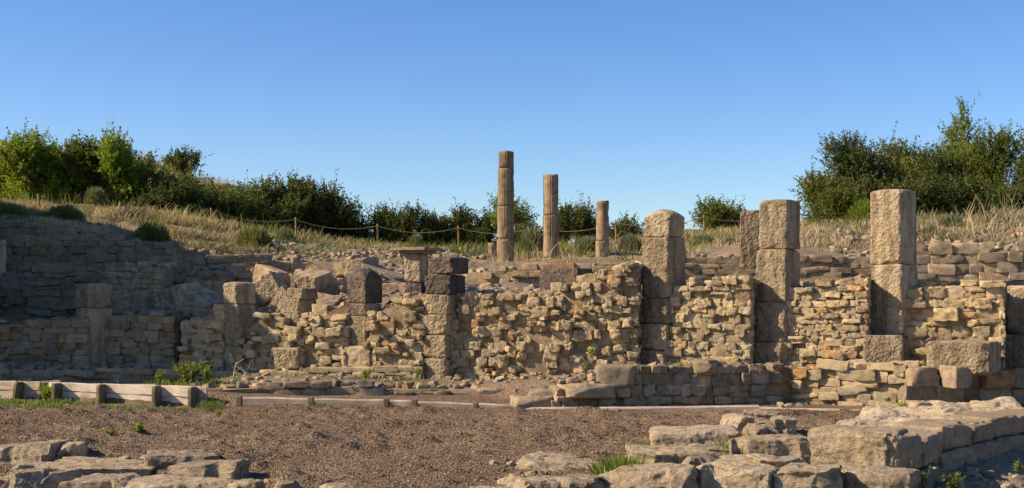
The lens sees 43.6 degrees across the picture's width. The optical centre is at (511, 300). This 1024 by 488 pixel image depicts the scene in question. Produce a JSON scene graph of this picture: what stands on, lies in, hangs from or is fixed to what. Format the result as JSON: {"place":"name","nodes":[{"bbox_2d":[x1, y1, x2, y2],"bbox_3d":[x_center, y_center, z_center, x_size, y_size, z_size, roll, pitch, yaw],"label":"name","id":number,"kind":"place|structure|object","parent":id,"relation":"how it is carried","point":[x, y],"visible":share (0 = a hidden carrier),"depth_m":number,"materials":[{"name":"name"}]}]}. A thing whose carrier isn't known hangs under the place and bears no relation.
{"place":"outdoors","nodes":[
{"label":"outdoors","id":0,"kind":"place"},
{"bbox_2d":[0,401,860,487],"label":"gravel","id":1,"kind":"structure","parent":0,"point":[392,471],"depth_m":14.54,"materials":[{"name":"gravel"}]},
{"bbox_2d":[0,139,1023,487],"bbox_3d":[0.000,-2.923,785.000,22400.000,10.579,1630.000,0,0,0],"label":"ground","id":2,"kind":"structure","parent":0,"point":[1004,461],"depth_m":15.78,"materials":[{"name":"soil"}]},
{"bbox_2d":[9,468,46,487],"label":"rock","id":3,"kind":"object","parent":2,"relation":"on","point":[27,478],"visible":0.87,"depth_m":11.79,"materials":[{"name":"stone"}]},
{"bbox_2d":[0,439,73,464],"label":"rock","id":4,"kind":"object","parent":2,"relation":"on","point":[12,453],"visible":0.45,"depth_m":13.17,"materials":[{"name":"stone"}]},
{"bbox_2d":[0,117,74,203],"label":"shrub","id":5,"kind":"object","parent":2,"relation":"on","point":[30,163],"visible":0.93,"depth_m":38.30,"materials":[{"name":"green plant"}]},
{"bbox_2d":[0,315,90,369],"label":"stone wall","id":6,"kind":"structure","parent":2,"relation":"on","point":[60,340],"depth_m":22.28,"materials":[{"name":"grey stone"}]},
{"bbox_2d":[0,267,108,321],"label":"rough wall","id":7,"kind":"structure","parent":2,"relation":"on","point":[48,295],"depth_m":25.59,"materials":[{"name":"grey stone"}]},
{"bbox_2d":[43,129,112,205],"bbox_3d":[-13.424,-3.884,39.590,2.560,2.895,2.308,0,0,-26],"label":"shrub","id":8,"kind":"object","parent":2,"relation":"on","point":[81,160],"visible":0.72,"depth_m":39.15,"materials":[{"name":"green plant"}]},
{"bbox_2d":[74,283,111,367],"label":"pillar","id":9,"kind":"structure","parent":2,"relation":"on","point":[92,302],"depth_m":22.43,"materials":[{"name":"stone"}]},
{"bbox_2d":[42,456,155,476],"bbox_3d":[-4.078,1.791,12.848,1.114,0.370,0.855,2,0,-3],"label":"rock","id":10,"kind":"object","parent":2,"relation":"on","point":[88,465],"visible":0.41,"depth_m":12.60,"materials":[{"name":"stone"}]},
{"bbox_2d":[58,473,139,487],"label":"rock","id":11,"kind":"object","parent":2,"relation":"on","point":[101,480],"visible":0.84,"depth_m":11.62,"materials":[{"name":"stone"}]},
{"bbox_2d":[0,381,206,407],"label":"timber edging","id":12,"kind":"object","parent":2,"relation":"on","point":[156,395],"visible":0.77,"depth_m":18.91,"materials":[{"name":"wood"}]},
{"bbox_2d":[90,118,149,206],"bbox_3d":[-11.945,-3.961,38.925,1.690,3.334,1.691,0,0,40],"label":"shrub","id":13,"kind":"object","parent":2,"relation":"on","point":[116,157],"visible":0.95,"depth_m":38.72,"materials":[{"name":"green plant"}]},
{"bbox_2d":[0,362,240,382],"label":"plinth wall","id":14,"kind":"structure","parent":2,"relation":"on","point":[13,371],"depth_m":21.59,"materials":[{"name":"grey stone"}]},
{"bbox_2d":[223,282,256,370],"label":"pillar","id":15,"kind":"structure","parent":14,"relation":"on","point":[239,306],"depth_m":21.87,"materials":[{"name":"stone"}]},
{"bbox_2d":[108,292,154,314],"bbox_3d":[-7.087,0.059,24.003,0.850,0.374,0.602,-6,-2,20],"label":"fallen block","id":16,"kind":"object","parent":2,"relation":"on","point":[136,302],"depth_m":23.71,"materials":[{"name":"stone"}]},
{"bbox_2d":[105,261,177,295],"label":"squared wall","id":17,"kind":"structure","parent":2,"relation":"on","point":[140,276],"depth_m":24.79,"materials":[{"name":"grey stone"}]},
{"bbox_2d":[105,308,189,368],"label":"stone wall","id":18,"kind":"structure","parent":2,"relation":"on","point":[145,337],"depth_m":22.40,"materials":[{"name":"grey stone"}]},
{"bbox_2d":[0,219,330,275],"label":"terrace wall","id":19,"kind":"structure","parent":2,"relation":"on","point":[39,248],"depth_m":28.61,"materials":[{"name":"grey stone"}]},
{"bbox_2d":[135,165,204,215],"bbox_3d":[-10.400,-3.083,38.633,2.296,1.982,2.133,0,0,-29],"label":"shrub","id":20,"kind":"object","parent":2,"relation":"on","point":[170,192],"visible":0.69,"depth_m":38.30,"materials":[{"name":"green plant"}]},
{"bbox_2d":[122,474,233,487],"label":"rock","id":21,"kind":"object","parent":2,"relation":"on","point":[163,481],"visible":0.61,"depth_m":11.68,"materials":[{"name":"stone"}]},
{"bbox_2d":[144,448,219,471],"bbox_3d":[-3.367,1.740,13.107,0.782,0.420,0.755,3,-1,-10],"label":"rock","id":22,"kind":"object","parent":2,"relation":"on","point":[160,459],"visible":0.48,"depth_m":12.79,"materials":[{"name":"stone"}]},
{"bbox_2d":[155,143,209,174],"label":"shrub","id":23,"kind":"object","parent":2,"relation":"on","point":[185,161],"visible":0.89,"depth_m":52.73,"materials":[{"name":"green plant"}]},
{"bbox_2d":[159,304,213,319],"bbox_3d":[-5.930,0.229,23.291,0.942,0.249,0.573,7,3,30],"label":"fallen block","id":24,"kind":"object","parent":2,"relation":"on","point":[193,312],"depth_m":23.03,"materials":[{"name":"stone"}]},
{"bbox_2d":[146,282,202,309],"bbox_3d":[-6.263,-0.009,23.807,0.941,0.453,0.671,-17,-3,23],"label":"fallen block","id":25,"kind":"object","parent":24,"relation":"on","point":[175,295],"depth_m":23.49,"materials":[{"name":"stone"}]},
{"bbox_2d":[177,304,226,369],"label":"rubble wall","id":26,"kind":"structure","parent":2,"relation":"on","point":[202,339],"depth_m":22.07,"materials":[{"name":"stone"}]},
{"bbox_2d":[165,459,250,479],"bbox_3d":[-2.938,1.725,12.336,0.760,0.356,0.479,-5,-1,10],"label":"rock","id":27,"kind":"object","parent":2,"relation":"on","point":[237,469],"visible":0.71,"depth_m":12.20,"materials":[{"name":"stone"}]},
{"bbox_2d":[173,265,252,285],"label":"rubble wall","id":28,"kind":"structure","parent":2,"relation":"on","point":[229,274],"depth_m":25.61,"materials":[{"name":"grey stone"}]},
{"bbox_2d":[188,181,263,226],"bbox_3d":[-9.023,-2.796,39.487,2.254,1.842,2.283,0,0,43],"label":"shrub","id":29,"kind":"object","parent":2,"relation":"on","point":[224,203],"visible":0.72,"depth_m":39.21,"materials":[{"name":"green plant"}]},
{"bbox_2d":[228,181,291,231],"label":"shrub","id":30,"kind":"object","parent":2,"relation":"on","point":[255,202],"visible":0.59,"depth_m":40.19,"materials":[{"name":"green plant"}]},
{"bbox_2d":[253,271,287,308],"bbox_3d":[-4.643,-0.180,24.236,0.699,0.490,0.432,-33,-10,15],"label":"fallen block","id":31,"kind":"object","parent":2,"relation":"on","point":[269,284],"depth_m":24.03,"materials":[{"name":"stone"}]},
{"bbox_2d":[241,166,325,230],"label":"bush","id":32,"kind":"object","parent":2,"relation":"on","point":[280,193],"visible":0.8,"depth_m":41.29,"materials":[{"name":"green plant"}]},
{"bbox_2d":[202,377,384,395],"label":"kerb wall","id":33,"kind":"structure","parent":2,"relation":"on","point":[287,386],"depth_m":19.21,"materials":[{"name":"grey stone"}]},
{"bbox_2d":[294,268,332,292],"bbox_3d":[-3.804,-0.356,24.539,0.574,0.392,0.528,12,21,34],"label":"fallen block","id":34,"kind":"object","parent":2,"relation":"on","point":[318,279],"depth_m":24.37,"materials":[{"name":"stone"}]},
{"bbox_2d":[279,167,350,237],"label":"bush","id":35,"kind":"object","parent":2,"relation":"on","point":[322,200],"visible":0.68,"depth_m":41.58,"materials":[{"name":"green plant"}]},
{"bbox_2d":[259,364,423,378],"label":"plinth wall","id":36,"kind":"structure","parent":2,"relation":"on","point":[397,371],"depth_m":20.93,"materials":[{"name":"stone"}]},
{"bbox_2d":[229,301,358,370],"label":"rubble wall","id":37,"kind":"structure","parent":36,"relation":"on","point":[319,334],"depth_m":21.52,"materials":[{"name":"stone"}]},
{"bbox_2d":[280,288,317,326],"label":"stone block","id":38,"kind":"structure","parent":37,"relation":"on","point":[296,303],"depth_m":21.77,"materials":[{"name":"stone"}]},
{"bbox_2d":[347,268,381,345],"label":"pillar","id":39,"kind":"structure","parent":36,"relation":"on","point":[364,291],"depth_m":21.23,"materials":[{"name":"stone"}]},
{"bbox_2d":[362,295,426,379],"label":"rubble wall","id":40,"kind":"structure","parent":36,"relation":"on","point":[396,328],"depth_m":20.95,"materials":[{"name":"stone"}]},
{"bbox_2d":[320,182,375,242],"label":"evergreen","id":41,"kind":"object","parent":2,"relation":"on","point":[347,222],"visible":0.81,"depth_m":41.76,"materials":[{"name":"green plant"}]},
{"bbox_2d":[236,396,513,408],"bbox_3d":[-1.927,1.530,18.408,4.079,0.333,0.180,0,0,0],"label":"timber edging","id":42,"kind":"object","parent":2,"relation":"on","point":[384,402],"visible":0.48,"depth_m":18.44,"materials":[{"name":"wood"}]},
{"bbox_2d":[358,197,412,244],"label":"evergreen","id":43,"kind":"object","parent":2,"relation":"on","point":[381,218],"visible":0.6,"depth_m":42.24,"materials":[{"name":"green plant"}]},
{"bbox_2d":[37,194,739,248],"bbox_3d":[-2.510,-2.018,35.316,20.042,1.558,2.214,0,0,-4],"label":"rope fence","id":44,"kind":"object","parent":2,"relation":"on","point":[295,219],"visible":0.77,"depth_m":35.66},
{"bbox_2d":[394,247,442,293],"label":"pillar","id":45,"kind":"structure","parent":2,"relation":"on","point":[416,261],"depth_m":22.46,"materials":[{"name":"stone"}]},
{"bbox_2d":[383,199,454,245],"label":"evergreen","id":46,"kind":"object","parent":2,"relation":"on","point":[413,214],"visible":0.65,"depth_m":42.19,"materials":[{"name":"green plant"}]},
{"bbox_2d":[421,257,467,379],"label":"pillar","id":47,"kind":"structure","parent":2,"relation":"on","point":[439,306],"depth_m":20.73,"materials":[{"name":"stone"}]},
{"bbox_2d":[381,380,518,395],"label":"kerb wall","id":48,"kind":"structure","parent":2,"relation":"on","point":[431,387],"depth_m":19.49,"materials":[{"name":"grey stone"}]},
{"bbox_2d":[442,196,479,245],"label":"evergreen","id":49,"kind":"object","parent":2,"relation":"on","point":[462,218],"visible":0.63,"depth_m":42.89,"materials":[{"name":"green plant"}]},
{"bbox_2d":[463,204,497,247],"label":"evergreen","id":50,"kind":"object","parent":2,"relation":"on","point":[484,225],"visible":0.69,"depth_m":42.84,"materials":[{"name":"green plant"}]},
{"bbox_2d":[497,150,513,261],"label":"column","id":51,"kind":"structure","parent":2,"relation":"on","point":[505,220],"depth_m":29.84,"materials":[{"name":"stone"}]},
{"bbox_2d":[0,149,1023,275],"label":"dry grass","id":52,"kind":"structure","parent":2,"relation":"on","point":[205,222],"depth_m":30.91,"materials":[{"name":"plant"}]},
{"bbox_2d":[0,187,1023,414],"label":"green grass","id":53,"kind":"structure","parent":2,"relation":"on","point":[47,402],"depth_m":31.87,"materials":[{"name":"plant"}]},
{"bbox_2d":[1,200,1023,286],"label":"ground cover","id":54,"kind":"object","parent":2,"relation":"on","point":[282,248],"visible":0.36,"depth_m":30.71,"materials":[{"name":"green plant"}]},
{"bbox_2d":[67,289,1022,487],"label":"stones","id":55,"kind":"object","parent":2,"relation":"on","point":[987,473],"visible":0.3,"depth_m":18.87,"materials":[{"name":"stone"}]},
{"bbox_2d":[447,260,643,379],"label":"rubble wall","id":56,"kind":"structure","parent":2,"relation":"on","point":[560,328],"depth_m":20.34,"materials":[{"name":"stone"}]},
{"bbox_2d":[543,174,558,260],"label":"column","id":57,"kind":"structure","parent":2,"relation":"on","point":[550,217],"depth_m":29.84,"materials":[{"name":"stone"}]},
{"bbox_2d":[463,262,641,286],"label":"ledge wall","id":58,"kind":"structure","parent":2,"relation":"on","point":[528,273],"depth_m":26.38,"materials":[{"name":"grey stone"}]},
{"bbox_2d":[515,450,600,471],"bbox_3d":[0.543,1.830,13.265,0.989,0.403,0.947,6,2,18],"label":"rock","id":59,"kind":"object","parent":2,"relation":"on","point":[555,462],"visible":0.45,"depth_m":13.07,"materials":[{"name":"stone"}]},
{"bbox_2d":[539,268,593,290],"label":"dark block","id":60,"kind":"structure","parent":2,"relation":"on","point":[548,277],"depth_m":22.31,"materials":[{"name":"stone"}]},
{"bbox_2d":[564,193,596,240],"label":"evergreen","id":61,"kind":"object","parent":2,"relation":"on","point":[585,220],"visible":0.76,"depth_m":42.77,"materials":[{"name":"green plant"}]},
{"bbox_2d":[556,474,607,487],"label":"rock","id":62,"kind":"object","parent":2,"relation":"on","point":[582,481],"visible":0.91,"depth_m":11.38,"materials":[{"name":"stone"}]},
{"bbox_2d":[595,201,608,256],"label":"column","id":63,"kind":"structure","parent":2,"relation":"on","point":[602,223],"depth_m":29.87,"materials":[{"name":"stone"}]},
{"bbox_2d":[241,217,1023,312],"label":"rubble","id":64,"kind":"object","parent":2,"relation":"on","point":[355,254],"visible":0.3,"depth_m":28.50,"materials":[{"name":"grey stone"}]},
{"bbox_2d":[599,462,698,487],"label":"rock","id":65,"kind":"object","parent":2,"relation":"on","point":[661,475],"visible":0.93,"depth_m":11.57,"materials":[{"name":"stone"}]},
{"bbox_2d":[640,209,685,364],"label":"pillar","id":66,"kind":"structure","parent":2,"relation":"on","point":[663,261],"depth_m":20.21,"materials":[{"name":"stone"}]},
{"bbox_2d":[625,444,716,463],"bbox_3d":[1.543,1.673,12.680,0.845,0.467,0.633,3,0,-6],"label":"rock","id":67,"kind":"object","parent":2,"relation":"on","point":[670,454],"visible":0.4,"depth_m":12.46,"materials":[{"name":"stone"}]},
{"bbox_2d":[549,357,799,406],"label":"stone wall","id":68,"kind":"structure","parent":2,"relation":"on","point":[670,383],"depth_m":18.92,"materials":[{"name":"grey stone"}]},
{"bbox_2d":[561,383,615,399],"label":"loose stone","id":69,"kind":"object","parent":68,"relation":"on","point":[586,391],"visible":0.99,"depth_m":18.31,"materials":[{"name":"grey stone"}]},
{"bbox_2d":[594,364,634,387],"bbox_3d":[1.499,1.105,18.701,0.596,0.370,0.473,0,0,6],"label":"loose stone","id":70,"kind":"object","parent":68,"relation":"on","point":[619,376],"visible":0.88,"depth_m":18.48,"materials":[{"name":"grey stone"}]},
{"bbox_2d":[512,405,861,411],"bbox_3d":[2.580,1.617,18.254,5.160,0.274,0.209,0,0,0],"label":"timber edging","id":71,"kind":"object","parent":2,"relation":"on","point":[692,408],"visible":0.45,"depth_m":18.21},
{"bbox_2d":[649,424,738,445],"bbox_3d":[1.963,1.548,13.895,0.977,0.364,0.994,-4,0,6],"label":"rock","id":72,"kind":"object","parent":2,"relation":"on","point":[678,435],"visible":0.4,"depth_m":13.45,"materials":[{"name":"stone"}]},
{"bbox_2d":[684,193,739,230],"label":"shrub","id":73,"kind":"object","parent":2,"relation":"on","point":[714,210],"visible":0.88,"depth_m":39.84,"materials":[{"name":"green plant"}]},
{"bbox_2d":[664,275,760,364],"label":"rubble wall","id":74,"kind":"structure","parent":2,"relation":"on","point":[714,319],"depth_m":19.92,"materials":[{"name":"stone"}]},
{"bbox_2d":[705,458,779,487],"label":"rock","id":75,"kind":"object","parent":2,"relation":"on","point":[732,474],"visible":0.86,"depth_m":11.64,"materials":[{"name":"stone"}]},
{"bbox_2d":[740,210,759,268],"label":"standing slab","id":76,"kind":"structure","parent":2,"relation":"on","point":[750,232],"depth_m":22.12,"materials":[{"name":"stone"}]},
{"bbox_2d":[725,434,810,463],"bbox_3d":[2.603,1.565,12.955,0.858,0.388,0.546,-2,0,4],"label":"rock","id":77,"kind":"object","parent":2,"relation":"on","point":[799,446],"visible":0.48,"depth_m":12.73,"materials":[{"name":"stone"}]},
{"bbox_2d":[753,199,799,365],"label":"pillar","id":78,"kind":"structure","parent":2,"relation":"on","point":[777,271],"depth_m":19.91,"materials":[{"name":"stone"}]},
{"bbox_2d":[685,252,871,285],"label":"terrace wall","id":79,"kind":"structure","parent":2,"relation":"on","point":[703,267],"depth_m":24.13,"materials":[{"name":"grey stone"}]},
{"bbox_2d":[772,462,842,487],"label":"rock","id":80,"kind":"object","parent":2,"relation":"on","point":[797,475],"visible":0.86,"depth_m":11.52,"materials":[{"name":"stone"}]},
{"bbox_2d":[787,161,853,218],"bbox_3d":[8.519,-2.718,34.908,1.852,2.148,1.693,0,0,0],"label":"shrub","id":81,"kind":"object","parent":2,"relation":"on","point":[811,184],"visible":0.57,"depth_m":34.80,"materials":[{"name":"green plant"}]},
{"bbox_2d":[783,274,871,369],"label":"rubble wall","id":82,"kind":"structure","parent":2,"relation":"on","point":[829,319],"depth_m":19.58,"materials":[{"name":"stone"}]},
{"bbox_2d":[800,173,871,222],"bbox_3d":[8.442,-2.443,33.504,2.139,1.651,1.573,0,0,0],"label":"shrub","id":83,"kind":"object","parent":2,"relation":"on","point":[836,203],"visible":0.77,"depth_m":33.34,"materials":[{"name":"green plant"}]},
{"bbox_2d":[801,128,904,216],"bbox_3d":[9.663,-3.348,36.617,2.946,3.146,2.299,0,0,0],"label":"tree","id":84,"kind":"object","parent":2,"relation":"on","point":[847,158],"visible":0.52,"depth_m":36.09,"materials":[{"name":"green plant"}]},
{"bbox_2d":[788,358,929,406],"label":"stone wall","id":85,"kind":"structure","parent":2,"relation":"on","point":[836,382],"depth_m":18.98,"materials":[{"name":"stone"}]},
{"bbox_2d":[863,335,903,362],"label":"foot block","id":86,"kind":"structure","parent":85,"relation":"on","point":[882,348],"depth_m":19.17,"materials":[{"name":"stone"}]},
{"bbox_2d":[841,464,921,487],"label":"rock","id":87,"kind":"object","parent":2,"relation":"on","point":[864,476],"visible":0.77,"depth_m":11.76,"materials":[{"name":"stone"}]},
{"bbox_2d":[870,189,918,360],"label":"pillar","id":88,"kind":"structure","parent":2,"relation":"on","point":[893,256],"depth_m":19.61,"materials":[{"name":"stone"}]},
{"bbox_2d":[859,169,936,214],"bbox_3d":[10.246,-2.526,34.026,2.334,1.911,2.236,0,0,0],"label":"shrub","id":89,"kind":"object","parent":2,"relation":"on","point":[904,185],"visible":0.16,"depth_m":33.68,"materials":[{"name":"green plant"}]},
{"bbox_2d":[870,121,952,190],"bbox_3d":[11.361,-3.518,37.019,2.595,3.373,2.411,0,0,0],"label":"tree","id":90,"kind":"object","parent":2,"relation":"on","point":[904,159],"visible":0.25,"depth_m":36.96,"materials":[{"name":"green plant"}]},
{"bbox_2d":[913,462,947,487],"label":"wall block","id":91,"kind":"structure","parent":2,"relation":"on","point":[935,475],"depth_m":12.78,"materials":[{"name":"grey stone"}]},
{"bbox_2d":[908,430,942,466],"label":"wall block","id":92,"kind":"structure","parent":91,"relation":"on","point":[931,444],"depth_m":12.95,"materials":[{"name":"grey stone"}]},
{"bbox_2d":[901,135,993,199],"bbox_3d":[11.761,-3.172,35.472,2.645,2.801,2.122,0,0,-29],"label":"tree","id":93,"kind":"object","parent":2,"relation":"on","point":[944,166],"visible":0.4,"depth_m":35.25,"materials":[{"name":"green plant"}]},
{"bbox_2d":[909,164,987,218],"bbox_3d":[11.624,-2.700,34.276,1.950,1.917,2.565,0,0,42],"label":"shrub","id":94,"kind":"object","parent":2,"relation":"on","point":[946,196],"visible":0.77,"depth_m":33.85,"materials":[{"name":"green plant"}]},
{"bbox_2d":[936,445,976,471],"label":"wall block","id":95,"kind":"structure","parent":2,"relation":"on","point":[953,458],"depth_m":13.65,"materials":[{"name":"grey stone"}]},
{"bbox_2d":[891,419,971,449],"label":"wall block","id":96,"kind":"structure","parent":95,"relation":"on","point":[956,433],"depth_m":13.71,"materials":[{"name":"grey stone"}]},
{"bbox_2d":[935,91,981,159],"bbox_3d":[13.761,-4.174,39.494,2.016,4.443,1.857,0,0,0],"label":"tree","id":97,"kind":"object","parent":2,"relation":"on","point":[960,129],"visible":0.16,"depth_m":39.37,"materials":[{"name":"green plant"}]},
{"bbox_2d":[897,367,1023,403],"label":"stone footing","id":98,"kind":"object","parent":2,"relation":"on","point":[1002,382],"visible":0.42,"depth_m":18.58,"materials":[{"name":"grey stone"}]},
{"bbox_2d":[903,279,1006,368],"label":"rubble wall","id":99,"kind":"structure","parent":98,"relation":"on","point":[969,310],"depth_m":19.32,"materials":[{"name":"stone"}]},
{"bbox_2d":[939,365,972,388],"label":"loose stone","id":100,"kind":"object","parent":98,"relation":"on","point":[956,377],"visible":1,"depth_m":18.20,"materials":[{"name":"grey stone"}]},
{"bbox_2d":[927,340,1001,375],"bbox_3d":[6.621,0.830,18.747,0.888,0.488,0.808,0,0,34],"label":"fallen block","id":101,"kind":"object","parent":98,"relation":"on","point":[976,357],"depth_m":18.42,"materials":[{"name":"stone"}]},
{"bbox_2d":[1005,285,1023,368],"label":"pillar","id":102,"kind":"structure","parent":98,"relation":"on","point":[1014,351],"depth_m":19.39,"materials":[{"name":"stone"}]},
{"bbox_2d":[916,241,1023,282],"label":"terrace wall","id":103,"kind":"structure","parent":2,"relation":"on","point":[949,263],"depth_m":23.49,"materials":[{"name":"grey stone"}]},
{"bbox_2d":[940,174,1023,217],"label":"shrub","id":104,"kind":"object","parent":2,"relation":"on","point":[982,196],"visible":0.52,"depth_m":33.63,"materials":[{"name":"green plant"}]},
{"bbox_2d":[949,117,1023,201],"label":"tree","id":105,"kind":"object","parent":2,"relation":"on","point":[1000,147],"visible":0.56,"depth_m":36.43,"materials":[{"name":"green plant"}]},
{"bbox_2d":[992,434,1023,453],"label":"wall block","id":106,"kind":"structure","parent":2,"relation":"on","point":[1010,442],"depth_m":14.95,"materials":[{"name":"grey stone"}]},
{"bbox_2d":[951,411,1023,436],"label":"wall block","id":107,"kind":"structure","parent":106,"relation":"on","point":[1006,424],"depth_m":15.00,"materials":[{"name":"grey stone"}]},
{"bbox_3d":[3.693,1.957,12.586,0.490,0.601,0.522,0,0,-40],"label":"wall block","id":108,"kind":"object","parent":2,"relation":"on","visible":0},
{"bbox_2d":[808,425,907,466],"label":"wall block","id":109,"kind":"structure","parent":108,"relation":"on","point":[845,444],"depth_m":12.52,"materials":[{"name":"stone"}]},
{"bbox_2d":[0,0,1023,246],"label":"sky","id":110,"kind":"structure","parent":0,"point":[643,107],"materials":[{"name":"blue"}]},
{"bbox_2d":[835,396,1023,462],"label":"paving","id":111,"kind":"structure","parent":0,"point":[878,415],"depth_m":15.55,"materials":[{"name":"stone"}]},
{"bbox_3d":[3.560,1.690,12.494,0.769,0.105,0.520,0,0,4],"label":"wall block","id":112,"kind":"object","parent":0,"visible":0},
{"bbox_2d":[890,433,922,468],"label":"wall block","id":113,"kind":"structure","parent":112,"relation":"on","point":[907,447],"depth_m":12.43,"materials":[{"name":"grey stone"}]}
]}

